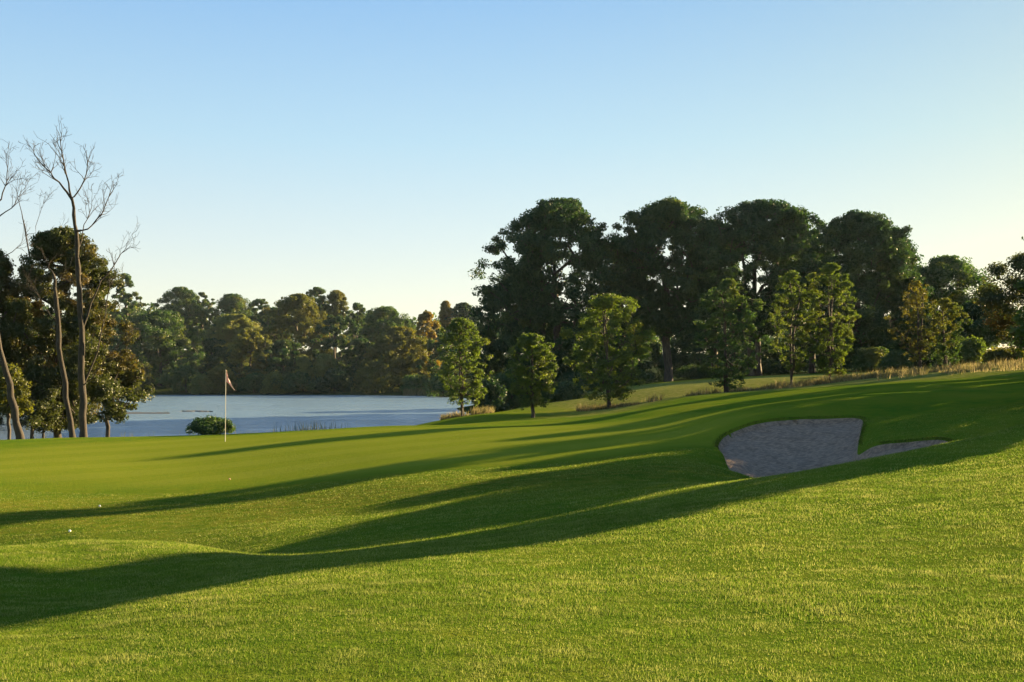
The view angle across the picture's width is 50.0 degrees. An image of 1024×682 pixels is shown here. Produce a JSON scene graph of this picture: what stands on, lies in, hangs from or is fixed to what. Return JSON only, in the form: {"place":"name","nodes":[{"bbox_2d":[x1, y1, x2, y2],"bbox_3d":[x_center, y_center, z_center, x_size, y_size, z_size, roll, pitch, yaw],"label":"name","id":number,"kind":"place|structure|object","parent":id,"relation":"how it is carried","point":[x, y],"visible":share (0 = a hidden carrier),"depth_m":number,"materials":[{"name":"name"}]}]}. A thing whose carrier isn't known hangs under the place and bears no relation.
{"place":"outdoors","nodes":[
{"label":"outdoors","id":0,"kind":"place"},
{"bbox_2d":[0,395,472,439],"bbox_3d":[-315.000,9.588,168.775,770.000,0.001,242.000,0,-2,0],"label":"lake water","id":1,"kind":"structure","parent":0,"point":[256,413],"depth_m":121.45,"materials":[{"name":"blue liquid"}]},
{"bbox_2d":[91,412,168,413],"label":"mud bank","id":2,"kind":"structure","parent":1,"relation":"in","point":[145,413],"depth_m":121.35,"materials":[{"name":"brown soil"}]},
{"bbox_2d":[182,410,212,411],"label":"mud bank","id":3,"kind":"structure","parent":1,"relation":"in","point":[196,411],"depth_m":128.05,"materials":[{"name":"brown soil"}]},
{"bbox_2d":[0,350,1023,681],"bbox_3d":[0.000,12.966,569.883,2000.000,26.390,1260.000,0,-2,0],"label":"ground","id":4,"kind":"structure","parent":0,"point":[564,434],"depth_m":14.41,"materials":[{"name":"green plant"}]},
{"bbox_2d":[0,363,33,439],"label":"tree","id":5,"kind":"object","parent":4,"relation":"on","point":[23,404],"visible":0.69,"depth_m":51.81,"materials":[{"name":"green plant"}]},
{"bbox_2d":[0,139,40,438],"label":"dead tree","id":6,"kind":"object","parent":4,"relation":"on","point":[18,431],"visible":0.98,"depth_m":45.92,"materials":[{"name":"wood"}]},
{"bbox_2d":[0,248,45,426],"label":"oak tree","id":7,"kind":"object","parent":4,"relation":"on","point":[9,292],"visible":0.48,"depth_m":57.73,"materials":[{"name":"green plant"}]},
{"bbox_2d":[2,363,64,438],"bbox_3d":[-24.988,3.398,56.961,3.483,4.533,3.839,0,-2,0],"label":"tree","id":8,"kind":"object","parent":4,"relation":"on","point":[46,388],"visible":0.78,"depth_m":56.53,"materials":[{"name":"green plant"}]},
{"bbox_2d":[0,172,68,437],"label":"dead tree","id":9,"kind":"object","parent":4,"relation":"on","point":[43,434],"visible":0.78,"depth_m":67.32,"materials":[{"name":"wood"}]},
{"bbox_2d":[16,245,84,436],"bbox_3d":[-19.440,0.176,45.991,2.904,8.357,1.773,1,-2,-17],"label":"dead tree","id":10,"kind":"object","parent":4,"relation":"on","point":[71,429],"visible":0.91,"depth_m":45.57,"materials":[{"name":"wood"}]},
{"bbox_2d":[21,318,89,365],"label":"tree","id":11,"kind":"object","parent":4,"relation":"on","point":[53,325],"visible":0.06,"depth_m":281.73,"materials":[{"name":"green plant"}]},
{"bbox_2d":[0,225,138,437],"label":"oak tree","id":12,"kind":"object","parent":4,"relation":"on","point":[54,243],"visible":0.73,"depth_m":59.05,"materials":[{"name":"green plant"}]},
{"bbox_2d":[18,115,154,436],"bbox_3d":[-17.428,-2.473,45.344,6.327,13.485,2.822,0,-2,0],"label":"dead tree","id":13,"kind":"object","parent":4,"relation":"on","point":[82,380],"visible":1,"depth_m":45.08,"materials":[{"name":"wood"}]},
{"bbox_2d":[64,292,121,351],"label":"tree","id":14,"kind":"object","parent":4,"relation":"on","point":[90,301],"visible":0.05,"depth_m":328.55,"materials":[{"name":"green plant"}]},
{"bbox_2d":[74,350,155,436],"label":"oak tree","id":15,"kind":"object","parent":4,"relation":"on","point":[132,375],"visible":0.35,"depth_m":65.69,"materials":[{"name":"green plant"}]},
{"bbox_2d":[91,319,149,357],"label":"tree","id":16,"kind":"object","parent":4,"relation":"on","point":[138,339],"visible":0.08,"depth_m":274.76,"materials":[{"name":"green plant"}]},
{"bbox_2d":[107,273,146,351],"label":"tree","id":17,"kind":"object","parent":4,"relation":"on","point":[126,298],"visible":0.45,"depth_m":299.45,"materials":[{"name":"green plant"}]},
{"bbox_2d":[116,360,154,391],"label":"bush","id":18,"kind":"object","parent":4,"relation":"on","point":[147,376],"visible":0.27,"depth_m":255.82,"materials":[{"name":"green plant"}]},
{"bbox_2d":[108,309,209,385],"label":"tree","id":19,"kind":"object","parent":4,"relation":"on","point":[167,322],"visible":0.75,"depth_m":266.59,"materials":[{"name":"green plant"}]},
{"bbox_2d":[148,286,210,357],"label":"tree","id":20,"kind":"object","parent":4,"relation":"on","point":[184,297],"visible":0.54,"depth_m":378.30,"materials":[{"name":"green plant"}]},
{"bbox_2d":[157,364,212,392],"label":"bush","id":21,"kind":"object","parent":4,"relation":"on","point":[185,373],"visible":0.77,"depth_m":253.87,"materials":[{"name":"green plant"}]},
{"bbox_2d":[35,418,356,438],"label":"reeds","id":22,"kind":"object","parent":4,"relation":"on","point":[313,426],"visible":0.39,"depth_m":46.92,"materials":[{"name":"plant"}]},
{"bbox_2d":[186,373,213,394],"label":"bush","id":23,"kind":"object","parent":4,"relation":"on","point":[200,383],"visible":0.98,"depth_m":251.15,"materials":[{"name":"green plant"}]},
{"bbox_2d":[182,292,217,354],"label":"tree","id":24,"kind":"object","parent":4,"relation":"on","point":[205,303],"visible":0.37,"depth_m":388.61,"materials":[{"name":"green plant"}]},
{"bbox_2d":[185,414,235,434],"bbox_3d":[-12.639,3.691,46.382,2.157,1.168,2.266,1,-2,-22],"label":"bush","id":25,"kind":"object","parent":4,"relation":"on","point":[211,425],"visible":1,"depth_m":46.02,"materials":[{"name":"green plant"}]},
{"bbox_2d":[188,337,243,380],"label":"tree","id":26,"kind":"object","parent":4,"relation":"on","point":[213,360],"visible":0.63,"depth_m":278.35,"materials":[{"name":"green plant"}]},
{"bbox_2d":[205,365,237,393],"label":"bush","id":27,"kind":"object","parent":4,"relation":"on","point":[219,373],"visible":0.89,"depth_m":252.13,"materials":[{"name":"green plant"}]},
{"bbox_2d":[225,370,233,441],"bbox_3d":[-9.636,2.251,37.446,0.384,2.551,0.108,0,-2,0],"label":"golf flag","id":28,"kind":"object","parent":4,"relation":"on","point":[227,379],"visible":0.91,"depth_m":37.45,"materials":[{"name":"paint"}]},
{"bbox_2d":[204,293,256,353],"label":"tree","id":29,"kind":"object","parent":4,"relation":"on","point":[231,303],"visible":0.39,"depth_m":382.83,"materials":[{"name":"green plant"}]},
{"bbox_2d":[195,313,273,370],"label":"tree","id":30,"kind":"object","parent":4,"relation":"on","point":[229,328],"visible":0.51,"depth_m":316.55,"materials":[{"name":"green plant"}]},
{"bbox_2d":[235,371,267,392],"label":"bush","id":31,"kind":"object","parent":4,"relation":"on","point":[250,381],"visible":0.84,"depth_m":252.98,"materials":[{"name":"green plant"}]},
{"bbox_2d":[229,327,274,377],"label":"tree","id":32,"kind":"object","parent":4,"relation":"on","point":[249,346],"visible":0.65,"depth_m":262.81,"materials":[{"name":"green plant"}]},
{"bbox_2d":[246,298,272,343],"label":"tree","id":33,"kind":"object","parent":4,"relation":"on","point":[257,302],"visible":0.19,"depth_m":377.14,"materials":[{"name":"green plant"}]},
{"bbox_2d":[259,370,286,393],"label":"bush","id":34,"kind":"object","parent":4,"relation":"on","point":[268,388],"visible":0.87,"depth_m":251.43,"materials":[{"name":"green plant"}]},
{"bbox_2d":[243,339,309,376],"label":"tree","id":35,"kind":"object","parent":4,"relation":"on","point":[279,349],"visible":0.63,"depth_m":260.10,"materials":[{"name":"green plant"}]},
{"bbox_2d":[255,307,305,366],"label":"tree","id":36,"kind":"object","parent":4,"relation":"on","point":[261,320],"visible":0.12,"depth_m":329.01,"materials":[{"name":"green plant"}]},
{"bbox_2d":[270,371,319,392],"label":"bush","id":37,"kind":"object","parent":4,"relation":"on","point":[295,382],"visible":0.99,"depth_m":251.08,"materials":[{"name":"green plant"}]},
{"bbox_2d":[252,293,348,372],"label":"tree","id":38,"kind":"object","parent":4,"relation":"on","point":[300,308],"visible":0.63,"depth_m":293.64,"materials":[{"name":"green plant"}]},
{"bbox_2d":[294,354,313,390],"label":"tree","id":39,"kind":"object","parent":4,"relation":"on","point":[303,363],"visible":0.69,"depth_m":255.95,"materials":[{"name":"green plant"}]},
{"bbox_2d":[305,287,329,332],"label":"tree","id":40,"kind":"object","parent":4,"relation":"on","point":[316,291],"visible":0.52,"depth_m":344.59,"materials":[{"name":"green plant"}]},
{"bbox_2d":[312,368,352,392],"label":"bush","id":41,"kind":"object","parent":4,"relation":"on","point":[336,378],"visible":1,"depth_m":252.43,"materials":[{"name":"green plant"}]},
{"bbox_2d":[320,290,348,358],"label":"tree","id":42,"kind":"object","parent":4,"relation":"on","point":[335,298],"visible":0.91,"depth_m":344.15,"materials":[{"name":"green plant"}]},
{"bbox_2d":[309,314,363,378],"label":"tree","id":43,"kind":"object","parent":4,"relation":"on","point":[332,329],"visible":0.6,"depth_m":279.36,"materials":[{"name":"green plant"}]},
{"bbox_2d":[337,302,371,364],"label":"tree","id":44,"kind":"object","parent":4,"relation":"on","point":[359,316],"visible":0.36,"depth_m":349.11,"materials":[{"name":"green plant"}]},
{"bbox_2d":[336,338,382,383],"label":"tree","id":45,"kind":"object","parent":4,"relation":"on","point":[362,344],"visible":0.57,"depth_m":270.53,"materials":[{"name":"green plant"}]},
{"bbox_2d":[350,359,402,393],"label":"bush","id":46,"kind":"object","parent":4,"relation":"on","point":[380,369],"visible":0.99,"depth_m":250.51,"materials":[{"name":"green plant"}]},
{"bbox_2d":[346,306,417,369],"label":"tree","id":47,"kind":"object","parent":4,"relation":"on","point":[389,316],"visible":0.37,"depth_m":307.24,"materials":[{"name":"green plant"}]},
{"bbox_2d":[355,326,430,384],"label":"tree","id":48,"kind":"object","parent":4,"relation":"on","point":[394,345],"visible":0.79,"depth_m":264.00,"materials":[{"name":"green plant"}]},
{"bbox_2d":[399,373,430,392],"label":"bush","id":49,"kind":"object","parent":4,"relation":"on","point":[414,381],"visible":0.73,"depth_m":244.02,"materials":[{"name":"green plant"}]},
{"bbox_2d":[407,311,441,372],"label":"tree","id":50,"kind":"object","parent":4,"relation":"on","point":[426,324],"visible":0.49,"depth_m":289.35,"materials":[{"name":"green plant"}]},
{"bbox_2d":[402,386,447,395],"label":"shore reeds","id":51,"kind":"object","parent":4,"relation":"on","point":[415,392],"visible":0.45,"depth_m":239.80,"materials":[{"name":"green plant"}]},
{"bbox_2d":[422,372,466,396],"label":"bush","id":52,"kind":"object","parent":4,"relation":"on","point":[436,385],"visible":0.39,"depth_m":223.93,"materials":[{"name":"green plant"}]},
{"bbox_2d":[437,300,453,332],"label":"tree","id":53,"kind":"object","parent":4,"relation":"on","point":[445,310],"visible":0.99,"depth_m":344.63,"materials":[{"name":"green plant"}]},
{"bbox_2d":[416,333,475,381],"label":"tree","id":54,"kind":"object","parent":4,"relation":"on","point":[431,345],"visible":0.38,"depth_m":260.35,"materials":[{"name":"green plant"}]},
{"bbox_2d":[443,302,476,328],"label":"tree","id":55,"kind":"object","parent":4,"relation":"on","point":[463,308],"visible":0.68,"depth_m":344.23,"materials":[{"name":"green plant"}]},
{"bbox_2d":[450,315,480,363],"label":"tree","id":56,"kind":"object","parent":4,"relation":"on","point":[471,318],"visible":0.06,"depth_m":319.75,"materials":[{"name":"green plant"}]},
{"bbox_2d":[437,316,494,416],"bbox_3d":[-2.555,1.529,59.902,3.231,5.784,3.552,0,-2,0],"label":"young tree","id":57,"kind":"object","parent":4,"relation":"on","point":[458,337],"visible":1,"depth_m":59.68,"materials":[{"name":"green plant"}]},
{"bbox_2d":[453,325,504,381],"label":"tree","id":58,"kind":"object","parent":4,"relation":"on","point":[468,361],"visible":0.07,"depth_m":249.11,"materials":[{"name":"green plant"}]},
{"bbox_2d":[464,376,511,415],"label":"bush","id":59,"kind":"object","parent":4,"relation":"on","point":[494,396],"visible":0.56,"depth_m":81.16,"materials":[{"name":"green plant"}]},
{"bbox_2d":[454,280,561,397],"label":"tree","id":60,"kind":"object","parent":4,"relation":"on","point":[497,348],"visible":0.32,"depth_m":120.32,"materials":[{"name":"green plant"}]},
{"bbox_2d":[0,301,1015,356],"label":"woodland","id":61,"kind":"object","parent":4,"relation":"on","point":[138,310],"visible":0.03,"depth_m":409.79,"materials":[{"name":"green plant"}]},
{"bbox_2d":[494,369,536,410],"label":"bush","id":62,"kind":"object","parent":4,"relation":"on","point":[513,398],"visible":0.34,"depth_m":91.23,"materials":[{"name":"green plant"}]},
{"bbox_2d":[505,333,558,417],"bbox_3d":[0.947,1.769,52.157,2.575,4.356,3.055,0,-2,0],"label":"young tree","id":63,"kind":"object","parent":4,"relation":"on","point":[531,344],"visible":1,"depth_m":51.63,"materials":[{"name":"green plant"}]},
{"bbox_2d":[468,197,633,382],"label":"tree","id":64,"kind":"object","parent":4,"relation":"on","point":[539,245],"visible":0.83,"depth_m":112.90,"materials":[{"name":"green plant"}]},
{"bbox_2d":[538,381,590,402],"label":"bush","id":65,"kind":"object","parent":4,"relation":"on","point":[565,391],"visible":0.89,"depth_m":86.80,"materials":[{"name":"green plant"}]},
{"bbox_2d":[557,369,612,390],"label":"bush","id":66,"kind":"object","parent":4,"relation":"on","point":[570,376],"visible":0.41,"depth_m":103.03,"materials":[{"name":"green plant"}]},
{"bbox_2d":[562,323,638,374],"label":"tree","id":67,"kind":"object","parent":4,"relation":"on","point":[583,349],"visible":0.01,"depth_m":148.90,"materials":[{"name":"green plant"}]},
{"bbox_2d":[560,293,655,406],"bbox_3d":[5.170,0.672,58.066,5.449,6.431,5.035,0,-2,0],"label":"young tree","id":68,"kind":"object","parent":4,"relation":"on","point":[605,304],"visible":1,"depth_m":57.52,"materials":[{"name":"green plant"}]},
{"bbox_2d":[585,238,651,371],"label":"tree","id":69,"kind":"object","parent":4,"relation":"on","point":[626,364],"visible":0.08,"depth_m":134.74,"materials":[{"name":"green plant"}]},
{"bbox_2d":[600,332,664,380],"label":"tree","id":70,"kind":"object","parent":4,"relation":"on","point":[656,361],"visible":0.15,"depth_m":148.12,"materials":[{"name":"green plant"}]},
{"bbox_2d":[613,369,653,385],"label":"bush","id":71,"kind":"object","parent":4,"relation":"on","point":[646,376],"visible":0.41,"depth_m":110.58,"materials":[{"name":"green plant"}]},
{"bbox_2d":[608,196,741,381],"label":"tree","id":72,"kind":"object","parent":4,"relation":"on","point":[661,309],"visible":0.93,"depth_m":117.45,"materials":[{"name":"green plant"}]},
{"bbox_2d":[660,331,738,378],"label":"tree","id":73,"kind":"object","parent":4,"relation":"on","point":[684,346],"visible":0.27,"depth_m":148.77,"materials":[{"name":"green plant"}]},
{"bbox_2d":[675,364,730,378],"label":"bush","id":74,"kind":"object","parent":4,"relation":"on","point":[691,372],"visible":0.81,"depth_m":126.51,"materials":[{"name":"green plant"}]},
{"bbox_2d":[686,219,743,368],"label":"tree","id":75,"kind":"object","parent":4,"relation":"on","point":[715,334],"visible":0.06,"depth_m":137.18,"materials":[{"name":"green plant"}]},
{"bbox_2d":[693,278,765,391],"bbox_3d":[12.260,-0.178,61.992,4.272,6.810,5.181,0,-2,0],"label":"young tree","id":76,"kind":"object","parent":4,"relation":"on","point":[729,291],"visible":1,"depth_m":61.76,"materials":[{"name":"green plant"}]},
{"bbox_2d":[438,358,1023,419],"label":"meadow grass","id":77,"kind":"structure","parent":4,"relation":"on","point":[985,367],"depth_m":62.33,"materials":[{"name":"plant"}]},
{"bbox_2d":[723,335,795,374],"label":"tree","id":78,"kind":"object","parent":4,"relation":"on","point":[766,346],"visible":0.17,"depth_m":152.68,"materials":[{"name":"green plant"}]},
{"bbox_2d":[695,198,828,375],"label":"tree","id":79,"kind":"object","parent":4,"relation":"on","point":[789,224],"visible":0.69,"depth_m":121.78,"materials":[{"name":"green plant"}]},
{"bbox_2d":[754,358,792,374],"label":"bush","id":80,"kind":"object","parent":4,"relation":"on","point":[773,366],"visible":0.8,"depth_m":128.57,"materials":[{"name":"green plant"}]},
{"bbox_2d":[759,270,818,383],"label":"young tree","id":81,"kind":"object","parent":4,"relation":"on","point":[791,276],"visible":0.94,"depth_m":67.75,"materials":[{"name":"green plant"}]},
{"bbox_2d":[773,324,841,372],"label":"tree","id":82,"kind":"object","parent":4,"relation":"on","point":[805,368],"visible":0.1,"depth_m":148.35,"materials":[{"name":"green plant"}]},
{"bbox_2d":[787,232,845,372],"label":"tree","id":83,"kind":"object","parent":4,"relation":"on","point":[811,368],"visible":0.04,"depth_m":135.43,"materials":[{"name":"green plant"}]},
{"bbox_2d":[800,262,861,380],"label":"young tree","id":84,"kind":"object","parent":4,"relation":"on","point":[833,356],"visible":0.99,"depth_m":66.82,"materials":[{"name":"green plant"}]},
{"bbox_2d":[718,418,947,477],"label":"bunker sand","id":85,"kind":"structure","parent":4,"relation":"on","point":[771,448],"depth_m":29.10,"materials":[{"name":"beige sand"}]},
{"bbox_2d":[712,415,953,448],"bbox_3d":[7.661,2.410,27.264,5.083,0.923,8.210,0,-2,0],"label":"bunker fringe","id":86,"kind":"object","parent":4,"relation":"on","point":[861,433],"visible":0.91,"depth_m":29.29,"materials":[{"name":"green plant"}]},
{"bbox_2d":[796,209,934,371],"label":"tree","id":87,"kind":"object","parent":4,"relation":"on","point":[862,234],"visible":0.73,"depth_m":116.89,"materials":[{"name":"green plant"}]},
{"bbox_2d":[847,346,889,371],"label":"bush","id":88,"kind":"object","parent":4,"relation":"on","point":[867,359],"visible":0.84,"depth_m":107.24,"materials":[{"name":"green plant"}]},
{"bbox_2d":[876,350,913,372],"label":"bush","id":89,"kind":"object","parent":4,"relation":"on","point":[896,360],"visible":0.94,"depth_m":94.21,"materials":[{"name":"green plant"}]},
{"bbox_2d":[860,239,937,361],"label":"tree","id":90,"kind":"object","parent":4,"relation":"on","point":[911,335],"visible":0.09,"depth_m":125.36,"materials":[{"name":"green plant"}]},
{"bbox_2d":[885,280,942,368],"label":"young tree","id":91,"kind":"object","parent":4,"relation":"on","point":[909,302],"visible":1,"depth_m":74.87,"materials":[{"name":"green plant"}]},
{"bbox_2d":[899,313,941,367],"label":"tree","id":92,"kind":"object","parent":4,"relation":"on","point":[926,361],"visible":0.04,"depth_m":142.13,"materials":[{"name":"green plant"}]},
{"bbox_2d":[888,254,998,366],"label":"tree","id":93,"kind":"object","parent":4,"relation":"on","point":[942,270],"visible":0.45,"depth_m":125.86,"materials":[{"name":"green plant"}]},
{"bbox_2d":[923,297,973,366],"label":"young tree","id":94,"kind":"object","parent":4,"relation":"on","point":[945,302],"visible":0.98,"depth_m":76.85,"materials":[{"name":"green plant"}]},
{"bbox_2d":[931,337,988,366],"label":"tree","id":95,"kind":"object","parent":4,"relation":"on","point":[938,364],"visible":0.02,"depth_m":139.97,"materials":[{"name":"green plant"}]},
{"bbox_2d":[953,335,986,364],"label":"bush","id":96,"kind":"object","parent":4,"relation":"on","point":[972,349],"visible":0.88,"depth_m":87.38,"materials":[{"name":"green plant"}]},
{"bbox_2d":[933,299,1021,349],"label":"tree","id":97,"kind":"object","parent":4,"relation":"on","point":[977,328],"visible":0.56,"depth_m":102.84,"materials":[{"name":"green plant"}]},
{"bbox_2d":[970,251,1023,354],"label":"tree","id":98,"kind":"object","parent":4,"relation":"on","point":[996,299],"visible":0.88,"depth_m":74.01,"materials":[{"name":"green plant"}]},
{"bbox_2d":[981,347,1023,363],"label":"bush","id":99,"kind":"object","parent":4,"relation":"on","point":[996,353],"visible":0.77,"depth_m":77.41,"materials":[{"name":"green plant"}]},
{"bbox_2d":[1006,236,1023,361],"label":"young tree","id":100,"kind":"object","parent":4,"relation":"on","point":[1019,317],"visible":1,"depth_m":30.89,"materials":[{"name":"green plant"}]},
{"bbox_2d":[0,0,1023,353],"label":"sky","id":101,"kind":"structure","parent":0,"point":[368,151],"materials":[{"name":"blue"}]}
]}

